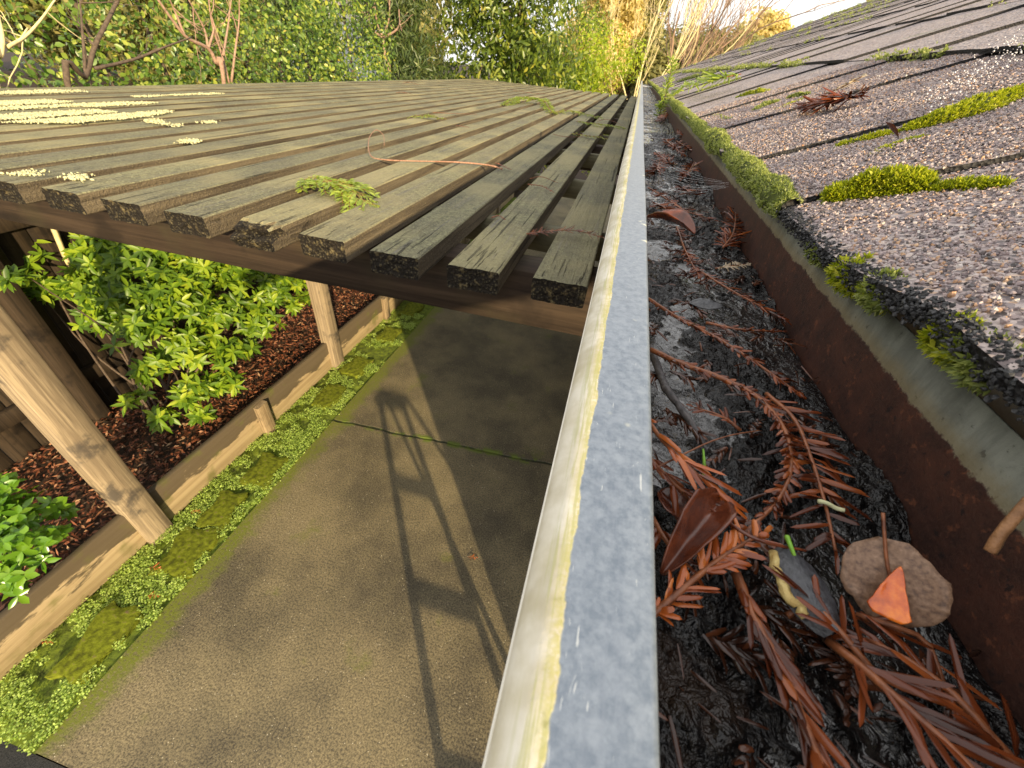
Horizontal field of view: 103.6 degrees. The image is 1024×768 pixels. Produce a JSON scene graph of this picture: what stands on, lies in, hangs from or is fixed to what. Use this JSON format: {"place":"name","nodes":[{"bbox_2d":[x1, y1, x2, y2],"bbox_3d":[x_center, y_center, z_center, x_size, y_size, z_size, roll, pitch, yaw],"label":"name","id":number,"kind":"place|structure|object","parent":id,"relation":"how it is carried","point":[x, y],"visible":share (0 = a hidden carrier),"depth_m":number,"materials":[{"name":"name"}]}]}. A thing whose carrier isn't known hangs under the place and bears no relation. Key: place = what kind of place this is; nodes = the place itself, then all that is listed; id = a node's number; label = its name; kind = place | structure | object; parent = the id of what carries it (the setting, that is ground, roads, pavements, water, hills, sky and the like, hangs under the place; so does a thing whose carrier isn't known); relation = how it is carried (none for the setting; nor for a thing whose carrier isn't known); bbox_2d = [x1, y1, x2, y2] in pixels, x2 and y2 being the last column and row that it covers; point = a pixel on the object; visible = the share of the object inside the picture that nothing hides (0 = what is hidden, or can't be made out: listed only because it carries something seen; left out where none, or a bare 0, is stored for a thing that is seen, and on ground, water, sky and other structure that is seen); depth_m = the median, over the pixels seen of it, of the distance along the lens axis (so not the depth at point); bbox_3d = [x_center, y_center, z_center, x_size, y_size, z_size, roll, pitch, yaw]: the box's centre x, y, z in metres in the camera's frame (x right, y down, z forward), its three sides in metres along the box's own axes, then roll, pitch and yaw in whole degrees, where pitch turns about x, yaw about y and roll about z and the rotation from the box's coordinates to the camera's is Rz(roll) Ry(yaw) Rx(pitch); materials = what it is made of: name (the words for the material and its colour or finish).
{"place":"outdoors","nodes":[
{"label":"outdoors","id":0,"kind":"place"},
{"bbox_2d":[0,740,65,767],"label":"paving","id":1,"kind":"structure","parent":0,"point":[11,756],"depth_m":1.57,"materials":[{"name":"concrete"}]},
{"bbox_2d":[0,197,515,755],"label":"path","id":2,"kind":"structure","parent":0,"point":[58,651],"depth_m":2.12,"materials":[{"name":"plant"}]},
{"bbox_2d":[45,600,144,684],"bbox_3d":[-1.907,1.198,1.870,0.182,0.074,0.322,9,39,4],"label":"paver","id":3,"kind":"object","parent":2,"relation":"on","point":[111,623],"visible":0.91,"depth_m":1.85,"materials":[{"name":"plant"}]},
{"bbox_2d":[148,526,220,579],"bbox_3d":[-1.787,0.931,2.227,0.226,0.064,0.292,5,39,-1],"label":"paver","id":4,"kind":"object","parent":2,"relation":"on","point":[190,545],"visible":0.89,"depth_m":2.21,"materials":[{"name":"plant"}]},
{"bbox_2d":[195,490,248,530],"bbox_3d":[-1.744,0.768,2.437,0.181,0.064,0.259,6,38,1],"label":"paver","id":5,"kind":"object","parent":2,"relation":"on","point":[220,510],"visible":0.91,"depth_m":2.41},
{"bbox_2d":[0,193,513,679],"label":"timber edging","id":6,"kind":"object","parent":2,"relation":"on","point":[72,581],"visible":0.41,"depth_m":2.24,"materials":[{"name":"brown wood"}]},
{"bbox_2d":[239,452,289,490],"bbox_3d":[-1.638,0.583,2.682,0.203,0.064,0.271,10,39,5],"label":"paver","id":7,"kind":"object","parent":2,"relation":"on","point":[265,468],"visible":0.9,"depth_m":2.65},
{"bbox_2d":[253,400,276,434],"bbox_3d":[-1.763,0.253,2.889,0.041,0.280,0.092,13,39,8],"label":"stake","id":8,"kind":"object","parent":2,"relation":"on","point":[264,416],"visible":0.94,"depth_m":2.85,"materials":[{"name":"brown wood"}]},
{"bbox_2d":[0,79,636,545],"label":"pergola","id":9,"kind":"object","parent":2,"relation":"on","point":[224,191],"visible":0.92,"depth_m":1.08,"materials":[{"name":"brown wood"}]},
{"bbox_2d":[0,89,224,182],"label":"crust lichen","id":10,"kind":"object","parent":9,"relation":"on","point":[30,104],"visible":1,"depth_m":1.41},
{"bbox_2d":[295,175,379,212],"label":"cedar sprig","id":11,"kind":"object","parent":9,"relation":"on","point":[341,186],"visible":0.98,"depth_m":0.90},
{"bbox_2d":[368,130,502,169],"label":"twig","id":12,"kind":"object","parent":9,"relation":"on","point":[494,166],"visible":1,"depth_m":1.25,"materials":[{"name":"wood"}]},
{"bbox_2d":[501,96,556,113],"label":"cedar sprig","id":13,"kind":"object","parent":9,"relation":"on","point":[512,101],"visible":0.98,"depth_m":3.26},
{"bbox_2d":[526,225,604,238],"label":"redwood sprig","id":14,"kind":"object","parent":9,"relation":"on","point":[549,231],"visible":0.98,"depth_m":0.80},
{"bbox_2d":[311,384,346,409],"bbox_3d":[-1.486,0.111,3.293,0.210,0.063,0.300,13,39,8],"label":"paver","id":15,"kind":"object","parent":2,"relation":"on","point":[328,395],"visible":0.88,"depth_m":3.26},
{"bbox_2d":[339,356,373,378],"bbox_3d":[-1.400,-0.150,3.630,0.204,0.065,0.284,13,39,8],"label":"paver","id":16,"kind":"object","parent":2,"relation":"on","point":[355,366],"visible":0.93,"depth_m":3.58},
{"bbox_2d":[381,296,390,321],"bbox_3d":[-1.325,-0.783,4.242,0.039,0.280,0.091,13,39,8],"label":"stake","id":17,"kind":"object","parent":2,"relation":"on","point":[385,307],"visible":0.94,"depth_m":4.21,"materials":[{"name":"brown wood"}]},
{"bbox_2d":[375,326,402,343],"bbox_3d":[-1.241,-0.487,4.073,0.192,0.064,0.271,10,39,5],"label":"paver","id":18,"kind":"object","parent":2,"relation":"on","point":[388,333],"visible":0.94,"depth_m":4.04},
{"bbox_2d":[398,302,423,317],"bbox_3d":[-1.117,-0.820,4.505,0.194,0.064,0.323,13,39,8],"label":"paver","id":19,"kind":"object","parent":2,"relation":"on","point":[411,309],"visible":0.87,"depth_m":4.47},
{"bbox_2d":[0,24,626,767],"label":"ground","id":20,"kind":"structure","parent":0,"point":[8,66],"depth_m":19.09,"materials":[{"name":"plant"}]},
{"bbox_2d":[0,183,472,611],"bbox_3d":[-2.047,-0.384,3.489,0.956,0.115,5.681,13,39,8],"label":"bark mulch","id":21,"kind":"object","parent":20,"relation":"on","point":[55,484],"visible":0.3,"depth_m":2.60,"materials":[{"name":"wood"}]},
{"bbox_2d":[0,469,80,609],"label":"shrub","id":22,"kind":"object","parent":21,"relation":"on","point":[19,539],"visible":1,"depth_m":1.64,"materials":[{"name":"green plant"}]},
{"bbox_2d":[0,0,87,266],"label":"bare tree","id":23,"kind":"object","parent":21,"relation":"on","point":[10,45],"visible":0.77,"depth_m":1.88,"materials":[{"name":"yellow plant"}]},
{"bbox_2d":[61,0,192,246],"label":"bare tree","id":24,"kind":"object","parent":21,"relation":"on","point":[85,74],"visible":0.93,"depth_m":2.09,"materials":[{"name":"grey plant"}]},
{"bbox_2d":[0,219,306,474],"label":"fence","id":25,"kind":"object","parent":21,"relation":"on","point":[61,349],"visible":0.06,"depth_m":2.37,"materials":[{"name":"brown wood"}]},
{"bbox_2d":[0,232,310,433],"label":"shrub","id":26,"kind":"object","parent":21,"relation":"on","point":[154,312],"visible":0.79,"depth_m":2.41,"materials":[{"name":"green plant"}]},
{"bbox_2d":[157,0,239,83],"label":"bare tree","id":27,"kind":"object","parent":21,"relation":"on","point":[219,61],"visible":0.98,"depth_m":2.83,"materials":[{"name":"brown plant"}]},
{"bbox_2d":[0,0,400,87],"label":"hedge","id":28,"kind":"object","parent":21,"relation":"on","point":[157,58],"visible":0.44,"depth_m":3.60,"materials":[{"name":"green plant"}]},
{"bbox_2d":[244,0,364,82],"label":"conifer","id":29,"kind":"object","parent":21,"relation":"on","point":[287,6],"visible":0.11,"depth_m":7.95,"materials":[{"name":"green plant"}]},
{"bbox_2d":[362,0,413,78],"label":"bare tree","id":30,"kind":"object","parent":21,"relation":"on","point":[392,32],"visible":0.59,"depth_m":6.84,"materials":[{"name":"brown plant"}]},
{"bbox_2d":[339,0,480,80],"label":"conifer","id":31,"kind":"object","parent":21,"relation":"on","point":[410,59],"visible":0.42,"depth_m":7.17,"materials":[{"name":"green plant"}]},
{"bbox_2d":[433,0,593,172],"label":"laurel tree","id":32,"kind":"object","parent":21,"relation":"on","point":[524,41],"visible":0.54,"depth_m":6.98,"materials":[{"name":"green plant"}]},
{"bbox_2d":[0,0,637,100],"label":"distant woodland","id":33,"kind":"object","parent":20,"relation":"on","point":[53,34],"visible":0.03,"depth_m":16.77,"materials":[{"name":"plant"}]},
{"bbox_2d":[286,0,397,80],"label":"tree","id":34,"kind":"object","parent":20,"relation":"on","point":[346,51],"depth_m":11.69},
{"bbox_2d":[543,0,613,89],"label":"shrub","id":35,"kind":"object","parent":20,"relation":"on","point":[588,21],"visible":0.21,"depth_m":8.94,"materials":[{"name":"green plant"}]},
{"bbox_2d":[563,9,647,174],"bbox_3d":[1.950,-6.241,9.043,1.779,3.085,1.706,13,39,8],"label":"shrub","id":36,"kind":"object","parent":20,"relation":"on","point":[598,71],"visible":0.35,"depth_m":8.38,"materials":[{"name":"green plant"}]},
{"bbox_2d":[559,0,653,94],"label":"tree","id":37,"kind":"object","parent":20,"relation":"on","point":[626,14],"visible":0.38,"depth_m":18.24,"materials":[{"name":"green plant"}]},
{"bbox_2d":[615,0,670,99],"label":"tree","id":38,"kind":"object","parent":20,"relation":"on","point":[628,86],"visible":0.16,"depth_m":19.33,"materials":[{"name":"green plant"}]},
{"bbox_2d":[573,0,767,99],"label":"bare tree","id":39,"kind":"object","parent":20,"relation":"on","point":[652,28],"visible":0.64,"depth_m":9.52,"materials":[{"name":"yellow plant"}]},
{"bbox_2d":[628,22,764,96],"bbox_3d":[8.413,-14.438,19.256,6.026,4.404,4.960,13,39,8],"label":"tree","id":40,"kind":"object","parent":20,"relation":"on","point":[658,66],"visible":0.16,"depth_m":17.78,"materials":[{"name":"orange plant"}]},
{"bbox_2d":[644,0,761,69],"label":"bare tree","id":41,"kind":"object","parent":20,"relation":"on","point":[701,35],"visible":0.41,"depth_m":11.89,"materials":[{"name":"brown plant"}]},
{"bbox_2d":[667,0,844,72],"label":"bare tree","id":42,"kind":"object","parent":20,"relation":"on","point":[728,3],"visible":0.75,"depth_m":10.68,"materials":[{"name":"brown plant"}]},
{"bbox_2d":[737,6,794,41],"bbox_3d":[11.471,-14.926,19.669,3.206,5.152,3.262,13,39,8],"label":"tree","id":43,"kind":"object","parent":20,"relation":"on","point":[776,27],"visible":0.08,"depth_m":17.91,"materials":[{"name":"yellow plant"}]},
{"bbox_2d":[35,197,611,767],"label":"patio","id":44,"kind":"structure","parent":0,"point":[341,599],"depth_m":2.12,"materials":[{"name":"concrete"}]},
{"bbox_2d":[650,0,1023,438],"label":"roof","id":45,"kind":"structure","parent":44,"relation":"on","point":[954,251],"depth_m":0.27,"materials":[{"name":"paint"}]},
{"bbox_2d":[675,70,715,82],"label":"moss cushion","id":46,"kind":"object","parent":45,"relation":"on","point":[694,76],"visible":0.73,"depth_m":2.20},
{"bbox_2d":[671,70,740,96],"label":"cedar sprig","id":47,"kind":"object","parent":45,"relation":"on","point":[709,78],"visible":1,"depth_m":0.98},
{"bbox_2d":[648,80,803,217],"bbox_3d":[1.157,-2.434,3.287,0.036,0.036,7.902,13,39,8],"label":"eave moss","id":48,"kind":"object","parent":45,"relation":"on","point":[754,175],"visible":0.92,"depth_m":0.34,"materials":[{"name":"plant"}]},
{"bbox_2d":[482,81,1023,767],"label":"gutter","id":49,"kind":"object","parent":45,"relation":"attached to","point":[578,687],"visible":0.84,"depth_m":0.10,"materials":[{"name":"metal"}]},
{"bbox_2d":[652,166,727,192],"bbox_3d":[0.189,-0.243,0.464,0.105,0.014,0.177,-8,41,-18],"label":"cobweb","id":50,"kind":"object","parent":49,"relation":"attached to","point":[696,184],"visible":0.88,"depth_m":0.43,"materials":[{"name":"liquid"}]},
{"bbox_2d":[643,84,1023,767],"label":"gutter muck","id":51,"kind":"object","parent":49,"relation":"on","point":[705,740],"visible":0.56,"depth_m":0.13,"materials":[{"name":"soil"}]},
{"bbox_2d":[645,159,668,177],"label":"redwood sprig","id":52,"kind":"object","parent":51,"relation":"on","point":[654,169],"visible":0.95,"depth_m":0.54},
{"bbox_2d":[650,201,676,208],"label":"redwood sprig","id":53,"kind":"object","parent":51,"relation":"on","point":[662,205],"visible":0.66,"depth_m":0.38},
{"bbox_2d":[653,152,677,166],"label":"redwood sprig","id":54,"kind":"object","parent":51,"relation":"on","point":[664,158],"visible":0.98,"depth_m":0.59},
{"bbox_2d":[654,53,680,115],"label":"seedling","id":55,"kind":"object","parent":51,"relation":"on","point":[660,105],"visible":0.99,"depth_m":1.29,"materials":[{"name":"green plant"}]},
{"bbox_2d":[647,208,695,233],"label":"leaf","id":56,"kind":"object","parent":51,"relation":"on","point":[681,217],"visible":1,"depth_m":0.32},
{"bbox_2d":[660,138,686,156],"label":"redwood sprig","id":57,"kind":"object","parent":51,"relation":"on","point":[672,145],"visible":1,"depth_m":0.70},
{"bbox_2d":[657,487,693,518],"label":"leaf","id":58,"kind":"object","parent":51,"relation":"on","point":[664,496],"visible":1,"depth_m":0.12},
{"bbox_2d":[649,344,705,444],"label":"twig","id":59,"kind":"object","parent":51,"relation":"on","point":[666,389],"visible":0.96,"depth_m":0.16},
{"bbox_2d":[654,516,703,585],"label":"redwood sprig","id":60,"kind":"object","parent":51,"relation":"on","point":[659,533],"visible":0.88,"depth_m":0.11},
{"bbox_2d":[647,187,719,222],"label":"redwood sprig","id":61,"kind":"object","parent":51,"relation":"on","point":[656,193],"visible":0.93,"depth_m":0.40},
{"bbox_2d":[673,226,703,281],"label":"redwood sprig","id":62,"kind":"object","parent":51,"relation":"on","point":[693,269],"visible":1,"depth_m":0.28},
{"bbox_2d":[675,160,702,180],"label":"redwood sprig","id":63,"kind":"object","parent":51,"relation":"on","point":[690,166],"visible":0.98,"depth_m":0.54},
{"bbox_2d":[674,184,707,195],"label":"redwood sprig","id":64,"kind":"object","parent":51,"relation":"on","point":[695,192],"visible":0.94,"depth_m":0.45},
{"bbox_2d":[659,487,736,575],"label":"leaf","id":65,"kind":"object","parent":51,"relation":"on","point":[699,526],"visible":1,"depth_m":0.10,"materials":[{"name":"plant"}]},
{"bbox_2d":[651,418,747,519],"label":"redwood sprig","id":66,"kind":"object","parent":51,"relation":"on","point":[690,473],"visible":0.89,"depth_m":0.12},
{"bbox_2d":[652,458,746,524],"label":"redwood sprig","id":67,"kind":"object","parent":51,"relation":"on","point":[672,481],"visible":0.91,"depth_m":0.12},
{"bbox_2d":[689,298,722,309],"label":"leaf","id":68,"kind":"object","parent":51,"relation":"on","point":[705,303],"visible":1,"depth_m":0.24,"materials":[{"name":"grey plant"}]},
{"bbox_2d":[652,430,759,470],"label":"twig","id":69,"kind":"object","parent":51,"relation":"on","point":[664,463],"visible":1,"depth_m":0.13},
{"bbox_2d":[686,400,741,431],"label":"redwood sprig","id":70,"kind":"object","parent":51,"relation":"on","point":[700,409],"visible":1,"depth_m":0.16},
{"bbox_2d":[648,297,806,399],"bbox_3d":[0.099,-0.023,0.199,0.010,0.008,0.096,-16,44,-26],"label":"redwood sprig","id":71,"kind":"object","parent":51,"relation":"on","point":[749,358],"visible":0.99,"depth_m":0.19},
{"bbox_2d":[712,206,751,248],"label":"redwood sprig","id":72,"kind":"object","parent":51,"relation":"on","point":[726,240],"visible":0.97,"depth_m":0.33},
{"bbox_2d":[715,261,750,271],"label":"redwood sprig","id":73,"kind":"object","parent":51,"relation":"on","point":[734,265],"visible":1,"depth_m":0.28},
{"bbox_2d":[701,271,791,325],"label":"redwood sprig","id":74,"kind":"object","parent":51,"relation":"on","point":[716,280],"visible":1,"depth_m":0.24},
{"bbox_2d":[706,321,786,332],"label":"redwood sprig","id":75,"kind":"object","parent":51,"relation":"on","point":[734,327],"visible":1,"depth_m":0.21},
{"bbox_2d":[711,507,806,551],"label":"twig","id":76,"kind":"object","parent":51,"relation":"on","point":[735,527],"visible":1,"depth_m":0.10,"materials":[{"name":"red plant"}]},
{"bbox_2d":[731,571,849,767],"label":"redwood sprig","id":77,"kind":"object","parent":51,"relation":"on","point":[794,689],"visible":1,"depth_m":0.08,"materials":[{"name":"plant"}]},
{"bbox_2d":[769,544,840,637],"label":"leaf","id":78,"kind":"object","parent":51,"relation":"on","point":[798,570],"visible":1,"depth_m":0.10,"materials":[{"name":"plant"}]},
{"bbox_2d":[784,535,795,555],"bbox_3d":[0.071,0.041,0.103,0.002,0.002,0.006,13,39,8],"label":"fallen needle","id":79,"kind":"object","parent":78,"relation":"on","point":[787,538],"visible":1,"depth_m":0.10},
{"bbox_2d":[643,101,985,767],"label":"needle litter","id":80,"kind":"object","parent":51,"relation":"on","point":[740,656],"visible":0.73,"depth_m":0.10,"materials":[{"name":"plant"}]},
{"bbox_2d":[655,517,782,625],"bbox_3d":[0.051,0.044,0.100,0.048,0.008,0.012,-19,45,-28],"label":"redwood sprig","id":81,"kind":"object","parent":80,"relation":"on","point":[728,558],"visible":0.94,"depth_m":0.10,"materials":[{"name":"plant"}]},
{"bbox_2d":[650,347,805,537],"bbox_3d":[0.081,0.012,0.147,0.038,0.010,0.097,4,39,-2],"label":"redwood sprig","id":82,"kind":"object","parent":80,"relation":"on","point":[781,492],"visible":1,"depth_m":0.14,"materials":[{"name":"plant"}]},
{"bbox_2d":[762,537,873,666],"bbox_3d":[0.070,0.051,0.097,0.015,0.012,0.035,1,39,-6],"label":"redwood sprig","id":83,"kind":"object","parent":80,"relation":"on","point":[843,635],"visible":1,"depth_m":0.09,"materials":[{"name":"plant"}]},
{"bbox_2d":[760,392,872,574],"bbox_3d":[0.098,0.026,0.134,0.027,0.010,0.080,13,39,8],"label":"redwood sprig","id":84,"kind":"object","parent":51,"relation":"on","point":[824,537],"visible":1,"depth_m":0.13,"materials":[{"name":"plant"}]},
{"bbox_2d":[817,499,844,511],"bbox_3d":[0.093,0.035,0.117,0.007,0.002,0.002,13,39,8],"label":"lichen crumb","id":85,"kind":"object","parent":84,"relation":"on","point":[830,505],"visible":1,"depth_m":0.12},
{"bbox_2d":[839,512,952,627],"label":"leaf","id":86,"kind":"object","parent":51,"relation":"on","point":[869,566],"visible":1,"depth_m":0.10,"materials":[{"name":"plant"}]},
{"bbox_2d":[867,566,911,624],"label":"leaf","id":87,"kind":"object","parent":86,"relation":"on","point":[888,599],"visible":1,"depth_m":0.09,"materials":[{"name":"plant"}]},
{"bbox_2d":[825,637,1023,767],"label":"redwood sprig","id":88,"kind":"object","parent":51,"relation":"on","point":[912,713],"visible":1,"depth_m":0.07,"materials":[{"name":"plant"}]},
{"bbox_2d":[826,612,1023,766],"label":"redwood sprig","id":89,"kind":"object","parent":51,"relation":"on","point":[968,704],"visible":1,"depth_m":0.08,"materials":[{"name":"plant"}]},
{"bbox_2d":[856,612,1001,720],"bbox_3d":[0.091,0.061,0.087,0.024,0.011,0.017,17,40,14],"label":"redwood sprig","id":90,"kind":"object","parent":51,"relation":"on","point":[933,666],"visible":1,"depth_m":0.09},
{"bbox_2d":[983,497,1023,554],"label":"twig","id":91,"kind":"object","parent":49,"relation":"on","point":[1007,526],"visible":1,"depth_m":0.08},
{"bbox_2d":[735,87,771,97],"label":"moss cushion","id":92,"kind":"object","parent":45,"relation":"on","point":[757,90],"visible":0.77,"depth_m":0.78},
{"bbox_2d":[752,98,780,109],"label":"moss cushion","id":93,"kind":"object","parent":45,"relation":"on","point":[765,103],"visible":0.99,"depth_m":0.62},
{"bbox_2d":[785,91,810,98],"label":"moss cushion","id":94,"kind":"object","parent":45,"relation":"on","point":[798,94],"visible":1,"depth_m":0.61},
{"bbox_2d":[803,238,821,267],"bbox_3d":[0.158,-0.069,0.208,0.014,0.015,0.025,13,39,8],"label":"moss cushion","id":95,"kind":"object","parent":45,"relation":"on","point":[816,261],"visible":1,"depth_m":0.20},
{"bbox_2d":[794,85,876,116],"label":"redwood sprig","id":96,"kind":"object","parent":45,"relation":"on","point":[831,97],"visible":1,"depth_m":0.43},
{"bbox_2d":[824,73,866,94],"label":"redwood sprig","id":97,"kind":"object","parent":45,"relation":"on","point":[851,81],"visible":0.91,"depth_m":0.44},
{"bbox_2d":[671,0,1023,73],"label":"roof moss","id":98,"kind":"object","parent":45,"relation":"on","point":[926,52],"visible":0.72,"depth_m":1.45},
{"bbox_2d":[823,251,875,299],"bbox_3d":[0.147,-0.049,0.176,0.016,0.020,0.023,13,39,8],"label":"moss cushion","id":99,"kind":"object","parent":45,"relation":"on","point":[832,272],"visible":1,"depth_m":0.17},
{"bbox_2d":[835,128,903,146],"bbox_3d":[0.285,-0.197,0.324,0.042,0.021,0.014,13,39,8],"label":"moss cushion","id":100,"kind":"object","parent":45,"relation":"on","point":[876,134],"visible":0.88,"depth_m":0.32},
{"bbox_2d":[852,266,907,318],"bbox_3d":[0.139,-0.035,0.152,0.015,0.019,0.023,27,43,24],"label":"moss cushion","id":101,"kind":"object","parent":45,"relation":"on","point":[861,297],"visible":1,"depth_m":0.15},
{"bbox_2d":[818,163,942,203],"bbox_3d":[0.210,-0.112,0.233,0.052,0.032,0.028,29,44,26],"label":"moss cushion","id":102,"kind":"object","parent":45,"relation":"on","point":[889,180],"visible":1,"depth_m":0.22,"materials":[{"name":"plant"}]},
{"bbox_2d":[867,133,928,154],"bbox_3d":[0.266,-0.164,0.283,0.057,0.023,0.017,-13,42,-22],"label":"moss cushion","id":103,"kind":"object","parent":45,"relation":"on","point":[901,140],"visible":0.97,"depth_m":0.28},
{"bbox_2d":[912,308,991,371],"bbox_3d":[0.127,-0.012,0.115,0.014,0.016,0.024,13,39,8],"label":"moss cushion","id":104,"kind":"object","parent":45,"relation":"on","point":[927,345],"visible":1,"depth_m":0.12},
{"bbox_2d":[899,83,1023,131],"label":"moss cushion","id":105,"kind":"object","parent":45,"relation":"on","point":[970,106],"visible":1,"depth_m":0.30,"materials":[{"name":"plant"}]},
{"bbox_2d":[914,28,1023,112],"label":"water droplets","id":106,"kind":"object","parent":45,"relation":"on","point":[981,62],"visible":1,"depth_m":0.36},
{"bbox_2d":[928,174,1017,191],"bbox_3d":[0.231,-0.100,0.205,0.014,0.016,0.032,-23,47,-32],"label":"moss cushion","id":107,"kind":"object","parent":45,"relation":"on","point":[982,182],"visible":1,"depth_m":0.20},
{"bbox_2d":[931,328,1023,395],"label":"moss cushion","id":108,"kind":"object","parent":45,"relation":"on","point":[952,369],"visible":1,"depth_m":0.11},
{"bbox_2d":[9,0,866,63],"label":"sky","id":109,"kind":"structure","parent":0,"point":[795,7],"materials":[{"name":"white"}]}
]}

